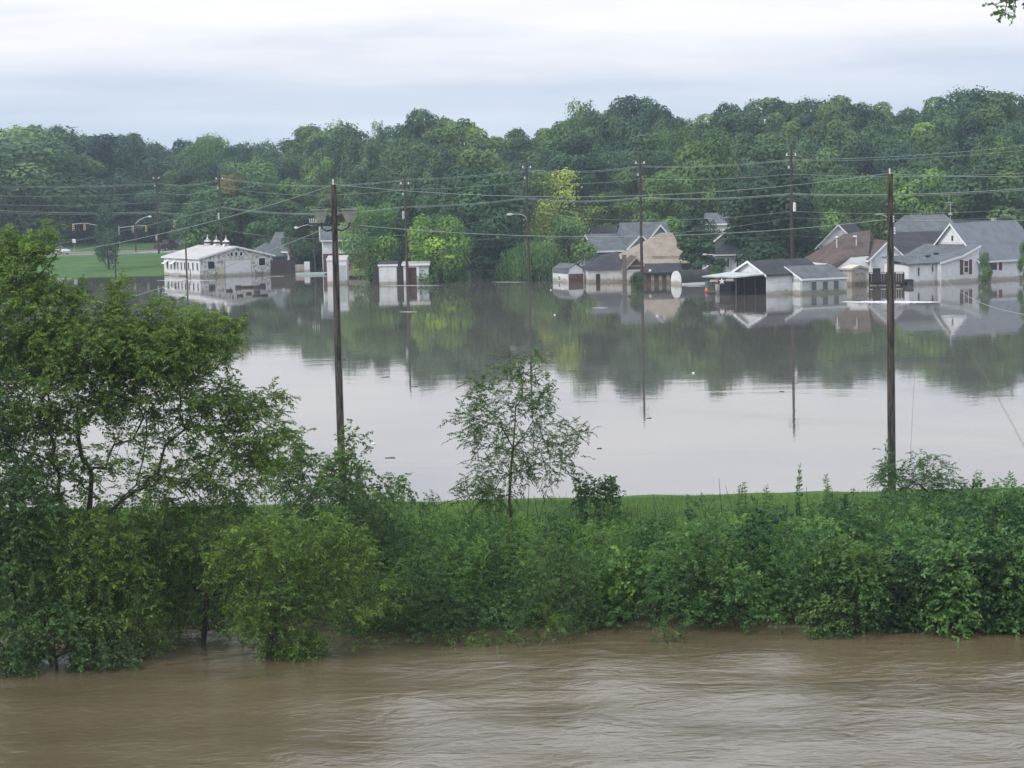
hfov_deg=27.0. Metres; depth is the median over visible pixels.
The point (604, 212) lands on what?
tree
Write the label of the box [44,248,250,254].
road
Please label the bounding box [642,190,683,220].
tree
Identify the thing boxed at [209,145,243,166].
tree
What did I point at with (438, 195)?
tree
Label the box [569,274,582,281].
door
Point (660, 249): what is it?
house
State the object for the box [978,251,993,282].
shrub
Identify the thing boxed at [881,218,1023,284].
house
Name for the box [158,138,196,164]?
tree
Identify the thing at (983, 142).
tree
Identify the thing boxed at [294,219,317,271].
utility pole
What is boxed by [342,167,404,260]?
tree
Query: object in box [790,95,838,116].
tree
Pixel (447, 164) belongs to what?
tree
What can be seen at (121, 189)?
tree
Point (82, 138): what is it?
tree
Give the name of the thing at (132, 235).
shrub
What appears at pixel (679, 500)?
levee grass
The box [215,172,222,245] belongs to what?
utility pole
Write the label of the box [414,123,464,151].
tree
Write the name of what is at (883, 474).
bush
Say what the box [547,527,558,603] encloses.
weed stalk
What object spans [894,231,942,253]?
house
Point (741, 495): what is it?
weed stalk
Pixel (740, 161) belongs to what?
tree
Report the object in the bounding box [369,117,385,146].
tree
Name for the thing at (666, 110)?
tree
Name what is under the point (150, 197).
tree
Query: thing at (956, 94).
tree
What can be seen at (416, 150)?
tree
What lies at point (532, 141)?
tree
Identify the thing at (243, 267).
garage door
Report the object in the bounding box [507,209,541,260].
tree
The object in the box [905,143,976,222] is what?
tree
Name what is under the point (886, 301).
foam patch
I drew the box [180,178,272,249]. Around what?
tree
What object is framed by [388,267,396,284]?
door
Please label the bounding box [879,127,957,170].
tree
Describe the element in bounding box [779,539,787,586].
weed stalk
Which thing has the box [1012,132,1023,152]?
tree
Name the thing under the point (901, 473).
weed stalk
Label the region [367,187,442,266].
tree
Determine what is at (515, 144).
tree
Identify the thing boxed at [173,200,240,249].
tree
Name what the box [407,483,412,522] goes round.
weed stalk
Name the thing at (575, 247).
tree
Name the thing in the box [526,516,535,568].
weed stalk
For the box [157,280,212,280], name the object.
foam patch
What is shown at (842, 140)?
tree
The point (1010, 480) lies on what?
weed stalk
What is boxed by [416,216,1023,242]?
power line
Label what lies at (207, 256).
barn
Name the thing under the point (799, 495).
weed stalk
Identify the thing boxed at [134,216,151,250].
street light
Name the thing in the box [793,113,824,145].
tree
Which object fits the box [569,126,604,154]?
tree
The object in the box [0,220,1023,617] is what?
ground
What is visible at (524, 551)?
weed stalk
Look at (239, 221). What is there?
tree
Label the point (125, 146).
tree
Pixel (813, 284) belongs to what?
window
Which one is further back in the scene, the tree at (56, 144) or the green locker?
the tree at (56, 144)
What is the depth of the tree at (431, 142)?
362.60 m
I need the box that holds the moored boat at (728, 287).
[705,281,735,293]
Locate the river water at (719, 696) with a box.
[0,602,1023,767]
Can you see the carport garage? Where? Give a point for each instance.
(769, 277)
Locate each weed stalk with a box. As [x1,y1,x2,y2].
[397,544,408,598]
[403,516,411,565]
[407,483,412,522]
[427,519,436,552]
[428,515,436,569]
[456,515,466,566]
[463,560,474,621]
[470,533,483,616]
[474,547,486,618]
[477,548,491,622]
[479,523,488,580]
[482,542,492,615]
[485,533,497,599]
[501,516,512,593]
[505,517,514,561]
[517,517,527,552]
[518,537,528,604]
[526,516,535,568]
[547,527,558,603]
[566,518,574,558]
[569,464,587,519]
[569,517,579,562]
[570,519,582,587]
[571,538,581,610]
[585,516,593,556]
[587,516,598,571]
[591,517,601,542]
[602,570,610,620]
[619,521,629,598]
[626,517,634,558]
[633,517,642,557]
[656,517,663,563]
[678,519,685,580]
[684,494,690,519]
[717,530,726,609]
[736,484,743,514]
[740,482,749,508]
[741,516,748,575]
[761,484,771,511]
[775,520,785,594]
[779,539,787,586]
[792,463,801,514]
[795,469,803,516]
[821,486,828,508]
[823,474,834,504]
[861,522,870,544]
[880,436,890,506]
[886,518,893,560]
[888,468,893,507]
[894,461,906,501]
[935,515,943,553]
[955,515,964,544]
[971,470,978,505]
[975,516,983,544]
[976,472,981,496]
[988,516,996,538]
[996,515,1004,547]
[1008,471,1013,494]
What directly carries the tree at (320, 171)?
on the ground at (94, 266)
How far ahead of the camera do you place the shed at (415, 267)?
258.54 m
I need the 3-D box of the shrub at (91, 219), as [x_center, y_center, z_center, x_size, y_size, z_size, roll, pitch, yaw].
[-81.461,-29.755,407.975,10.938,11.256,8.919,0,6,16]
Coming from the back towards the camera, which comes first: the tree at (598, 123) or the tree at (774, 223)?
the tree at (598, 123)
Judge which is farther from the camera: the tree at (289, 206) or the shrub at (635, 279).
the tree at (289, 206)
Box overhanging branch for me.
[982,0,1023,25]
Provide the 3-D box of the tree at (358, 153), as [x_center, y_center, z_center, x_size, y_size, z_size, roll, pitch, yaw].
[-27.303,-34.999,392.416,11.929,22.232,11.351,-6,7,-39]
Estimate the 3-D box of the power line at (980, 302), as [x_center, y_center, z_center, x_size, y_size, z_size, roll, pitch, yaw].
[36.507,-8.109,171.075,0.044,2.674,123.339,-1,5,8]
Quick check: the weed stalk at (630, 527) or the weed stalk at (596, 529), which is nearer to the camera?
the weed stalk at (630, 527)
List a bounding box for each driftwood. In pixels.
[241,285,253,287]
[253,294,267,295]
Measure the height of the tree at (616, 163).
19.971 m
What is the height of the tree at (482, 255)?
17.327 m
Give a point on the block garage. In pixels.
(607, 267)
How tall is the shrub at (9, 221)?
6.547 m
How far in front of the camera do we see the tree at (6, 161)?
392.58 m
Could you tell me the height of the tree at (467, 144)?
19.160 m
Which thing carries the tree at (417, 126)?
on the ground at (94, 266)
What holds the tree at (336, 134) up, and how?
on the ground at (94, 266)
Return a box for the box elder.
[196,500,407,662]
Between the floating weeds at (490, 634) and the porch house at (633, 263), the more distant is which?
the porch house at (633, 263)
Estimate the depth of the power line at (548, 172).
243.62 m
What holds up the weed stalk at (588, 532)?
on the ground at (94, 266)
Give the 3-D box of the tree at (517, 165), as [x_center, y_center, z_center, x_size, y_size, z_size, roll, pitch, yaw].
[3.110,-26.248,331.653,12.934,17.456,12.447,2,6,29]
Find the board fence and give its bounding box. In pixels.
[270,259,295,274]
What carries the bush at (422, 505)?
on the ground at (94, 266)
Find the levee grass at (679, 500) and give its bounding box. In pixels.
[1,485,1023,578]
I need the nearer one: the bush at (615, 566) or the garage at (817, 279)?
the bush at (615, 566)
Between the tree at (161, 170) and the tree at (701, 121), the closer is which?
the tree at (701, 121)
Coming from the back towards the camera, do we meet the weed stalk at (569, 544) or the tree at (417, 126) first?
the tree at (417, 126)
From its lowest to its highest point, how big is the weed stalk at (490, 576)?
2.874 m
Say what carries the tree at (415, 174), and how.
on the ground at (94, 266)
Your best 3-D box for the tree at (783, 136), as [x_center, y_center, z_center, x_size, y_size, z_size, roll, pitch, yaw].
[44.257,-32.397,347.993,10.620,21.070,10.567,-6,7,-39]
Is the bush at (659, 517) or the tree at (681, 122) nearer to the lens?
the bush at (659, 517)
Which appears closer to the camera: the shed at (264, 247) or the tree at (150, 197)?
the shed at (264, 247)
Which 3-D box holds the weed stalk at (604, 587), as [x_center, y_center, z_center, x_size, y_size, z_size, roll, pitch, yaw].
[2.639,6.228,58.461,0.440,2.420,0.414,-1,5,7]
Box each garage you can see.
[583,251,621,282]
[702,258,814,295]
[784,264,848,293]
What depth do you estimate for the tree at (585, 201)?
326.37 m
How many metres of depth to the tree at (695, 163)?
298.12 m
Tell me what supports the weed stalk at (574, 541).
on the ground at (94, 266)
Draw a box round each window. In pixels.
[207,261,214,269]
[258,257,265,265]
[726,258,729,267]
[811,281,816,290]
[822,281,827,289]
[833,280,838,289]
[963,260,968,272]
[988,262,997,270]
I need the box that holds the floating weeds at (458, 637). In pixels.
[431,627,486,648]
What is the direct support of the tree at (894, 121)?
on the ground at (94, 266)
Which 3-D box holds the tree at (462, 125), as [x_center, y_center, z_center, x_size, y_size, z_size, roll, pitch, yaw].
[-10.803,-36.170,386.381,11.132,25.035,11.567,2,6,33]
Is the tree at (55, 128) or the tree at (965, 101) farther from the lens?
the tree at (55, 128)
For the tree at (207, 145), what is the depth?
435.05 m
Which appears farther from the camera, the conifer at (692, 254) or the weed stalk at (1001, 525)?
the conifer at (692, 254)
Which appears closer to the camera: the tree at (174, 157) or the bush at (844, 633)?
the bush at (844, 633)
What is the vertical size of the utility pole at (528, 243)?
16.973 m
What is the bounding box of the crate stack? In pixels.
[295,262,309,272]
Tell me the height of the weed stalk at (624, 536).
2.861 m
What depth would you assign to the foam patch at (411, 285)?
254.78 m
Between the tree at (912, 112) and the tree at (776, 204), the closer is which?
the tree at (776, 204)
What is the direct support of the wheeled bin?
on the flood water at (680, 393)
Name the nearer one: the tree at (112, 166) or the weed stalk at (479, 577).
the weed stalk at (479, 577)
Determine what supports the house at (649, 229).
on the flood water at (680, 393)
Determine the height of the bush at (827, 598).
3.232 m
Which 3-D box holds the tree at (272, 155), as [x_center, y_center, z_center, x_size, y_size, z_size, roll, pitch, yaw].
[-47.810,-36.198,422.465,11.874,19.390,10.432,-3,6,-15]
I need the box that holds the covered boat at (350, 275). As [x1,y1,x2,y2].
[349,269,367,277]
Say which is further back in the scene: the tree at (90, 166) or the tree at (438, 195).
the tree at (90, 166)
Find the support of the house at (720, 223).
on the flood water at (680, 393)
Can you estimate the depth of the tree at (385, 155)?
385.52 m
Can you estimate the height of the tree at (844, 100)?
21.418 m
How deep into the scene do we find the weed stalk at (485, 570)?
58.48 m
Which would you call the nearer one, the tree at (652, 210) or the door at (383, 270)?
the door at (383, 270)
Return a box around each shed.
[253,243,287,259]
[326,255,348,283]
[373,261,398,284]
[397,261,430,283]
[463,265,481,275]
[552,263,584,281]
[671,269,710,284]
[840,264,868,284]
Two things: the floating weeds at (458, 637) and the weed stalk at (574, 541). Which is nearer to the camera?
the floating weeds at (458, 637)
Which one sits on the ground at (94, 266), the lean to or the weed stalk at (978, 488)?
the weed stalk at (978, 488)
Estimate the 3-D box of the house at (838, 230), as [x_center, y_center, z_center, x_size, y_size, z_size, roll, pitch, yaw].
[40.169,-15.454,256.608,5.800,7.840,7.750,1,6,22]
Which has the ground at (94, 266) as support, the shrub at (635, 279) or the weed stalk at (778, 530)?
the weed stalk at (778, 530)
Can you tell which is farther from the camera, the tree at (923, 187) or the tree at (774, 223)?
the tree at (774, 223)
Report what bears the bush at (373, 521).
on the ground at (94, 266)
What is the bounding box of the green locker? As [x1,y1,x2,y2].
[705,281,711,290]
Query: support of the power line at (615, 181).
attached to the utility pole at (792, 206)
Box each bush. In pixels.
[0,594,146,677]
[10,499,182,662]
[78,489,205,616]
[92,493,296,644]
[244,418,418,535]
[276,475,430,620]
[397,522,500,613]
[411,480,505,521]
[423,578,547,630]
[517,512,615,633]
[568,472,626,529]
[587,542,664,624]
[620,514,679,559]
[665,527,774,626]
[746,591,808,626]
[788,528,906,635]
[798,610,860,639]
[858,562,931,633]
[864,448,974,509]
[898,532,1023,633]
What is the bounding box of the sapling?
[437,348,599,540]
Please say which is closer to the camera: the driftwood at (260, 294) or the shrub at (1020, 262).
the shrub at (1020, 262)
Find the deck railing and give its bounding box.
[869,268,904,285]
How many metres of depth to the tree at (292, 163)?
405.94 m
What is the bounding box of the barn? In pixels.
[161,235,275,276]
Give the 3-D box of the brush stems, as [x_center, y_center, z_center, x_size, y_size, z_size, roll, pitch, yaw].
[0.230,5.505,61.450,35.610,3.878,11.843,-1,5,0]
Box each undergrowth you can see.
[0,488,1023,648]
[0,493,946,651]
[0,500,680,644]
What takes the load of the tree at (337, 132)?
on the ground at (94, 266)
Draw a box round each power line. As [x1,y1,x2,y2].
[0,188,1023,213]
[2,190,1020,214]
[4,150,1022,187]
[6,219,1023,328]
[27,145,1023,186]
[39,198,213,205]
[45,174,1023,255]
[59,208,216,243]
[95,173,1014,195]
[223,209,1022,238]
[408,235,1023,249]
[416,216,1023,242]
[932,266,1023,314]
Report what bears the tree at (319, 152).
on the ground at (94, 266)
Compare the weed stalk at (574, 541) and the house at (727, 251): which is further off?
the house at (727, 251)
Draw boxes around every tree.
[0,123,100,242]
[0,138,119,245]
[0,214,306,645]
[0,363,85,668]
[3,124,45,141]
[6,134,56,231]
[30,152,132,242]
[33,124,68,144]
[42,133,66,206]
[58,140,89,214]
[60,132,91,143]
[75,176,137,237]
[80,133,163,237]
[89,146,132,184]
[91,203,121,268]
[96,195,150,240]
[115,159,187,234]
[118,132,144,150]
[126,187,172,239]
[127,155,164,174]
[144,138,169,156]
[155,162,233,238]
[155,168,205,239]
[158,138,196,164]
[163,153,194,170]
[169,150,224,233]
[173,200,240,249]
[175,145,201,171]
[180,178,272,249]
[183,132,230,156]
[204,164,243,244]
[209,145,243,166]
[215,170,249,246]
[223,158,281,242]
[225,142,248,158]
[236,139,279,155]
[237,147,267,165]
[243,198,310,248]
[248,156,294,220]
[250,152,281,163]
[258,138,305,156]
[260,177,328,248]
[276,147,305,159]
[276,156,301,181]
[279,150,305,181]
[281,210,328,270]
[284,123,325,160]
[293,196,348,262]
[297,131,332,177]
[298,155,340,225]
[301,146,352,224]
[303,137,343,196]
[314,119,378,175]
[322,168,378,235]
[324,124,351,145]
[332,127,369,148]
[335,133,385,179]
[338,203,400,279]
[339,156,390,192]
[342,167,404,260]
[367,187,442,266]
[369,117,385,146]
[378,123,401,147]
[378,143,405,179]
[380,138,398,162]
[385,140,446,196]
[390,156,444,203]
[392,108,441,170]
[396,126,427,177]
[404,214,474,283]
[411,136,457,166]
[411,150,476,199]
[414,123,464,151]
[419,165,541,275]
[432,115,472,147]
[434,181,445,198]
[439,147,519,265]
[439,189,461,216]
[446,119,480,146]
[446,144,493,162]
[461,142,491,151]
[464,126,506,154]
[489,127,531,142]
[489,149,528,166]
[495,239,569,280]
[499,136,535,161]
[503,159,554,189]
[507,168,564,201]
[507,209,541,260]
[508,174,561,237]
[511,128,550,150]
[519,199,567,242]
[523,166,598,243]
[524,150,561,175]
[529,138,559,159]
[535,121,581,159]
[539,189,594,234]
[540,132,606,203]
[541,214,597,267]
[545,153,597,222]
[558,96,599,148]
[558,155,622,225]
[567,112,611,142]
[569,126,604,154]
[580,198,629,223]
[582,139,631,203]
[587,144,649,225]
[587,190,638,226]
[599,115,632,146]
[600,107,630,147]
[607,94,668,127]
[610,115,651,169]
[610,168,647,222]
[617,129,673,214]
[623,112,661,133]
[629,104,672,118]
[630,169,701,268]
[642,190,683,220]
[648,148,690,219]
[651,116,703,148]
[655,124,694,154]
[662,109,690,133]
[666,178,721,243]
[669,127,751,245]
[677,156,767,218]
[689,113,716,136]
[694,220,722,268]
[706,110,758,138]
[709,101,758,136]
[715,164,828,265]
[725,159,767,221]
[731,116,768,157]
[732,131,785,217]
[742,96,788,121]
[748,139,794,219]
[749,177,803,254]
[761,112,792,135]
[762,120,802,148]
[772,100,810,133]
[773,145,856,245]
[781,134,827,158]
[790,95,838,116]
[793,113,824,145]
[805,117,851,144]
[807,163,859,229]
[810,172,886,244]
[811,102,863,133]
[816,128,865,168]
[824,94,854,115]
[825,143,876,184]
[835,101,879,119]
[835,187,874,230]
[843,196,904,239]
[848,107,885,133]
[850,133,896,184]
[854,125,899,143]
[860,111,919,142]
[861,167,962,239]
[866,142,936,185]
[873,101,893,125]
[873,168,914,239]
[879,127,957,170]
[893,122,937,155]
[897,106,932,123]
[899,111,937,138]
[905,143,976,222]
[913,164,991,222]
[914,88,1023,139]
[914,96,947,121]
[926,114,968,153]
[935,84,993,112]
[936,153,1023,228]
[937,115,989,163]
[938,102,959,116]
[956,132,1023,216]
[959,102,1011,143]
[967,124,1021,159]
[992,99,1019,130]
[995,91,1023,109]
[1003,116,1023,141]
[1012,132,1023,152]
[1012,142,1023,156]
[1016,99,1023,114]
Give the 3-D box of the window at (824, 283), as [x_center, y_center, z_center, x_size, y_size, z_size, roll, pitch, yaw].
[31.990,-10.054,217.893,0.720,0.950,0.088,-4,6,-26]
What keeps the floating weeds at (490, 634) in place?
on the river water at (719, 696)
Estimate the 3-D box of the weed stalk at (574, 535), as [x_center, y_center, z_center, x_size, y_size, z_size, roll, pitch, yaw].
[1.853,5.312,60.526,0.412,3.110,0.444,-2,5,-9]
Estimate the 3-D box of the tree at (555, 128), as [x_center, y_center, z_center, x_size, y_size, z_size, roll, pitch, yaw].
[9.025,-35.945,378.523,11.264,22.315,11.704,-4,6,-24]
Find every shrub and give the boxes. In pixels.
[3,220,27,243]
[62,203,108,242]
[124,213,156,241]
[134,215,168,242]
[315,243,322,270]
[446,260,470,281]
[629,271,644,292]
[708,264,724,279]
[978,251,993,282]
[1016,239,1023,280]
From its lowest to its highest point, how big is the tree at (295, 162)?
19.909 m
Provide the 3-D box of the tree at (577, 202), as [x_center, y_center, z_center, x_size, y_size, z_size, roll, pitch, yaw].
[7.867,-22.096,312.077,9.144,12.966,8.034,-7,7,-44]
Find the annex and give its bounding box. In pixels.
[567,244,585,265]
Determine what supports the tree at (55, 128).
on the ground at (94, 266)
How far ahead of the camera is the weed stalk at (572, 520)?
62.48 m
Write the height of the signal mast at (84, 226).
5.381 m
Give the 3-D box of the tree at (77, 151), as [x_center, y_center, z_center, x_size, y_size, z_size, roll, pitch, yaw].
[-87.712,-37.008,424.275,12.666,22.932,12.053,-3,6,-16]
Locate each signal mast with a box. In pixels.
[72,223,116,246]
[118,225,146,248]
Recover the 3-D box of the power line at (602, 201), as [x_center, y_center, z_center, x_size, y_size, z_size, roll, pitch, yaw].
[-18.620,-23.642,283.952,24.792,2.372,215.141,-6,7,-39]
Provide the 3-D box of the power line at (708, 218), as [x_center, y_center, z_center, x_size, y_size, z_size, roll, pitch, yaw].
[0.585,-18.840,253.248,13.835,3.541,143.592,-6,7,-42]
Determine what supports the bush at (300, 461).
on the ground at (94, 266)
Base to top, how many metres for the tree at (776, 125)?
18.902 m
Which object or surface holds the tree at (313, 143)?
on the ground at (94, 266)
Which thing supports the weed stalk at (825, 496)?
on the ground at (94, 266)
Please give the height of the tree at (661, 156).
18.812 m
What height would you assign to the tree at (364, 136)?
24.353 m
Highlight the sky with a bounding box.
[0,0,1023,153]
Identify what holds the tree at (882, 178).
on the ground at (94, 266)
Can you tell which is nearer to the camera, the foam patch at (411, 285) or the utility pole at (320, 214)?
the utility pole at (320, 214)
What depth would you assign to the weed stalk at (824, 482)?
68.69 m
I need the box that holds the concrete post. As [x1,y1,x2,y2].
[622,255,626,283]
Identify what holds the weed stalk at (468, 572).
on the ground at (94, 266)
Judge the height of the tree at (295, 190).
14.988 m
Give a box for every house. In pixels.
[269,232,304,259]
[319,220,367,271]
[544,225,616,244]
[582,221,670,264]
[619,232,689,266]
[621,255,644,282]
[702,239,759,271]
[704,213,734,232]
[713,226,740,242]
[805,230,903,282]
[815,222,860,249]
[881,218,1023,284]
[884,214,954,233]
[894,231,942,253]
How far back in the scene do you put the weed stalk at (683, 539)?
60.45 m
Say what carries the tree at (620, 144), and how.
on the ground at (94, 266)
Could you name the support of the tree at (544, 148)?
on the ground at (94, 266)
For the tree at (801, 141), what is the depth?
333.30 m
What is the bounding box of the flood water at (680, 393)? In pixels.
[0,265,1023,509]
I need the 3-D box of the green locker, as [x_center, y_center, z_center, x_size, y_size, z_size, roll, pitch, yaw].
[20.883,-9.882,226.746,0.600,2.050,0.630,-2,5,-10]
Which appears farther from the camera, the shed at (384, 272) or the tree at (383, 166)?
the tree at (383, 166)
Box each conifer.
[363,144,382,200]
[676,202,728,279]
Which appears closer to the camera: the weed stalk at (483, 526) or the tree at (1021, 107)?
the weed stalk at (483, 526)
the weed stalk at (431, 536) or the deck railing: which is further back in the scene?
the deck railing
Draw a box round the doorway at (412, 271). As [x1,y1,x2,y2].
[408,267,416,283]
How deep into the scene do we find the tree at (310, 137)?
423.30 m
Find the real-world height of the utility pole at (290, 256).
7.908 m
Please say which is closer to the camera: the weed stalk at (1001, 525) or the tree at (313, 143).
the weed stalk at (1001, 525)
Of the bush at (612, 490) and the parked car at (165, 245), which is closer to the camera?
the bush at (612, 490)
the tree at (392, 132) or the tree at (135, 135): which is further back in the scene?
the tree at (135, 135)
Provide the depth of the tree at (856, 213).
304.40 m
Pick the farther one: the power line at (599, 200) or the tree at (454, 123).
the tree at (454, 123)
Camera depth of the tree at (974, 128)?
321.44 m
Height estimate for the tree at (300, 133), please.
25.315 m
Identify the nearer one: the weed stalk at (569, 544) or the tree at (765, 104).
the weed stalk at (569, 544)
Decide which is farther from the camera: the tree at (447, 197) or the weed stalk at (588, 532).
the tree at (447, 197)
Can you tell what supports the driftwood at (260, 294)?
on the flood water at (680, 393)
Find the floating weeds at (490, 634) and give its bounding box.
[467,627,525,647]
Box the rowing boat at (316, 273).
[295,272,326,274]
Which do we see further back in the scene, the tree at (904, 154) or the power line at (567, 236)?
the tree at (904, 154)
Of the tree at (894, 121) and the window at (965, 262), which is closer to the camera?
the window at (965, 262)
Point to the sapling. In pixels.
(490, 488)
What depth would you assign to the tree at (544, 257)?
262.03 m
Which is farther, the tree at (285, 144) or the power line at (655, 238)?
the tree at (285, 144)
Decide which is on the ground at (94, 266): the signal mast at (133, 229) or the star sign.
the signal mast at (133, 229)
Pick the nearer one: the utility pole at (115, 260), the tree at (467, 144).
the utility pole at (115, 260)
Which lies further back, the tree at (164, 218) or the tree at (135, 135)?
the tree at (135, 135)
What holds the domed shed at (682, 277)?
on the flood water at (680, 393)
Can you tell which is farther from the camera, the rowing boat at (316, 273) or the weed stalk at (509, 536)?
the rowing boat at (316, 273)
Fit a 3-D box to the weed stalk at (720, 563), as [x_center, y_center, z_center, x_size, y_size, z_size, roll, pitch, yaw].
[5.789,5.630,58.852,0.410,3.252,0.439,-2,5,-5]
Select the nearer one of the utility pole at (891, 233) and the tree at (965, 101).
the utility pole at (891, 233)
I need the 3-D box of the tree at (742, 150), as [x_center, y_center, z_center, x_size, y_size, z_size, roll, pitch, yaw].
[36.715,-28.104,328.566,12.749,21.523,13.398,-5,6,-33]
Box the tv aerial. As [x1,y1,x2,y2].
[947,202,953,222]
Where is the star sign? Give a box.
[710,275,732,284]
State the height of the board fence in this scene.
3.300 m
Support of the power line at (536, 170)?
attached to the utility pole at (220, 217)
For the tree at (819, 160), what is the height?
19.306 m
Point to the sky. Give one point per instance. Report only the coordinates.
(163, 71)
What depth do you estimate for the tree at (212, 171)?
360.72 m
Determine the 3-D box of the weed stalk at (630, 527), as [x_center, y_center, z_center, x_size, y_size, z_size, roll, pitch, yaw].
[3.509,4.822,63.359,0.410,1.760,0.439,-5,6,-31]
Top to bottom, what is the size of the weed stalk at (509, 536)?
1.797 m
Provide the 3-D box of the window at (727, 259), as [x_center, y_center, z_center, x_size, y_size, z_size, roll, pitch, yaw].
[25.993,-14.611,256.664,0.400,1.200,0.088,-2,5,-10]
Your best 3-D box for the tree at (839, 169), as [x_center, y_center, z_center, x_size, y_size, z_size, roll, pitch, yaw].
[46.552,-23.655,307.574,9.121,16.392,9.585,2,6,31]
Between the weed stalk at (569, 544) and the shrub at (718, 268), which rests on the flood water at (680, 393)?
the shrub at (718, 268)
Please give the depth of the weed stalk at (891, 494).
68.16 m
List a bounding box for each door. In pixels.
[219,266,223,275]
[225,259,250,275]
[339,265,345,283]
[379,267,387,284]
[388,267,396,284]
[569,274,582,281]
[792,282,800,293]
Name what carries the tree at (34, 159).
on the ground at (94, 266)
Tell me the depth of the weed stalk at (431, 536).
62.58 m
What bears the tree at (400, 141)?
on the ground at (94, 266)
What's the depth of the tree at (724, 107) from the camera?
375.05 m
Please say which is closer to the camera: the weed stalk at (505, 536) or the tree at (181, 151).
the weed stalk at (505, 536)
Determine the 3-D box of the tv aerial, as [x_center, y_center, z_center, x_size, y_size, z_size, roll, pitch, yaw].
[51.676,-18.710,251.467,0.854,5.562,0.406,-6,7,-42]
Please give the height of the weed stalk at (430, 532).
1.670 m
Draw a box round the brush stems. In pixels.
[0,482,1023,648]
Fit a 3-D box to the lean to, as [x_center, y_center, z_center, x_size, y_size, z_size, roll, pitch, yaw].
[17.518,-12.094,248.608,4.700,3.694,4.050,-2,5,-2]
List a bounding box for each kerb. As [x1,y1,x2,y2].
[46,252,172,255]
[71,247,245,252]
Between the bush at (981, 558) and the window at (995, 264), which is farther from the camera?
the window at (995, 264)
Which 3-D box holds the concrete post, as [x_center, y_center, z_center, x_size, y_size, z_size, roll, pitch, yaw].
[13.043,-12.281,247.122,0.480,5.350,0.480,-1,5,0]
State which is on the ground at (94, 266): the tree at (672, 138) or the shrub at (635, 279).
the tree at (672, 138)
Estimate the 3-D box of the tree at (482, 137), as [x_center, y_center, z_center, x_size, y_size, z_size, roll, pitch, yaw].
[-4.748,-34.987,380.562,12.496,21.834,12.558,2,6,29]
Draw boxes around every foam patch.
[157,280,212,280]
[380,285,443,285]
[845,301,932,302]
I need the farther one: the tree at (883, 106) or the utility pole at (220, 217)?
the tree at (883, 106)
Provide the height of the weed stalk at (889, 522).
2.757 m
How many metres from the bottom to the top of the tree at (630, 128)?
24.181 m
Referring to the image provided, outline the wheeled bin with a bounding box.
[905,279,913,285]
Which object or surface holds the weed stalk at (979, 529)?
on the ground at (94, 266)
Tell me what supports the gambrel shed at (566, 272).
in the flood water at (680, 393)
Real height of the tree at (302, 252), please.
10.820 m
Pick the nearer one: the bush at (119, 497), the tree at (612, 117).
the bush at (119, 497)
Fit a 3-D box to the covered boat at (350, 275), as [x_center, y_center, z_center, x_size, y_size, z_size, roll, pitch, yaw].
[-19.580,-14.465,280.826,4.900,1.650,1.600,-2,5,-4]
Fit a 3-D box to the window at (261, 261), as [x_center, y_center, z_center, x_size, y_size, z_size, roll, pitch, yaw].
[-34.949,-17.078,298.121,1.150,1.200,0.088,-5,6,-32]
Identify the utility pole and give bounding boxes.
[114,244,116,278]
[153,172,159,253]
[185,233,187,284]
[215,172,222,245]
[289,235,291,276]
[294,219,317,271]
[311,179,356,502]
[400,175,408,283]
[507,159,530,280]
[635,154,644,288]
[786,145,796,258]
[875,168,895,490]
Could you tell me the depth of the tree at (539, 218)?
307.31 m
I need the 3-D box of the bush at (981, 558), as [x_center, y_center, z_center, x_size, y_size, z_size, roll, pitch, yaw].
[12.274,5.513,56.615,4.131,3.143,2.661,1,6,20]
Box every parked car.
[48,245,70,254]
[153,240,181,250]
[171,239,191,248]
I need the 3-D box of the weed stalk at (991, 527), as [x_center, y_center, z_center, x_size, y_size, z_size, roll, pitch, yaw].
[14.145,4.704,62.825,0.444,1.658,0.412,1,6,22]
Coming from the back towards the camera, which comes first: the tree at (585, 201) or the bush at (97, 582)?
the tree at (585, 201)
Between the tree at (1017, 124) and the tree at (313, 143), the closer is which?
the tree at (1017, 124)
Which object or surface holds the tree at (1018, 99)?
on the ground at (94, 266)
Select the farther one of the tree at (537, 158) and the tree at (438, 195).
the tree at (537, 158)
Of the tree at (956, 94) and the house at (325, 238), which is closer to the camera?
the house at (325, 238)
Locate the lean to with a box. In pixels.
[643,263,682,282]
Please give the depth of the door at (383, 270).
258.63 m
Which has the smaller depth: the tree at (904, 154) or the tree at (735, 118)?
the tree at (904, 154)
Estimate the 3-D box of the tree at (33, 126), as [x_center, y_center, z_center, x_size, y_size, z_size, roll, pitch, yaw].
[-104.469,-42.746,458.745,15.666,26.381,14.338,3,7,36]
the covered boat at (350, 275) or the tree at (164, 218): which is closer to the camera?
the covered boat at (350, 275)
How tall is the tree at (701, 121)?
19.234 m
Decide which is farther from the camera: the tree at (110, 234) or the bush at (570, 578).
the tree at (110, 234)
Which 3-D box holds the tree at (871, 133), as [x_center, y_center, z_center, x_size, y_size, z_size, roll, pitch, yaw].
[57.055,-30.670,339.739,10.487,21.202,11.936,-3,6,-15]
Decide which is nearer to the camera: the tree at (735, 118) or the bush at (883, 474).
the bush at (883, 474)

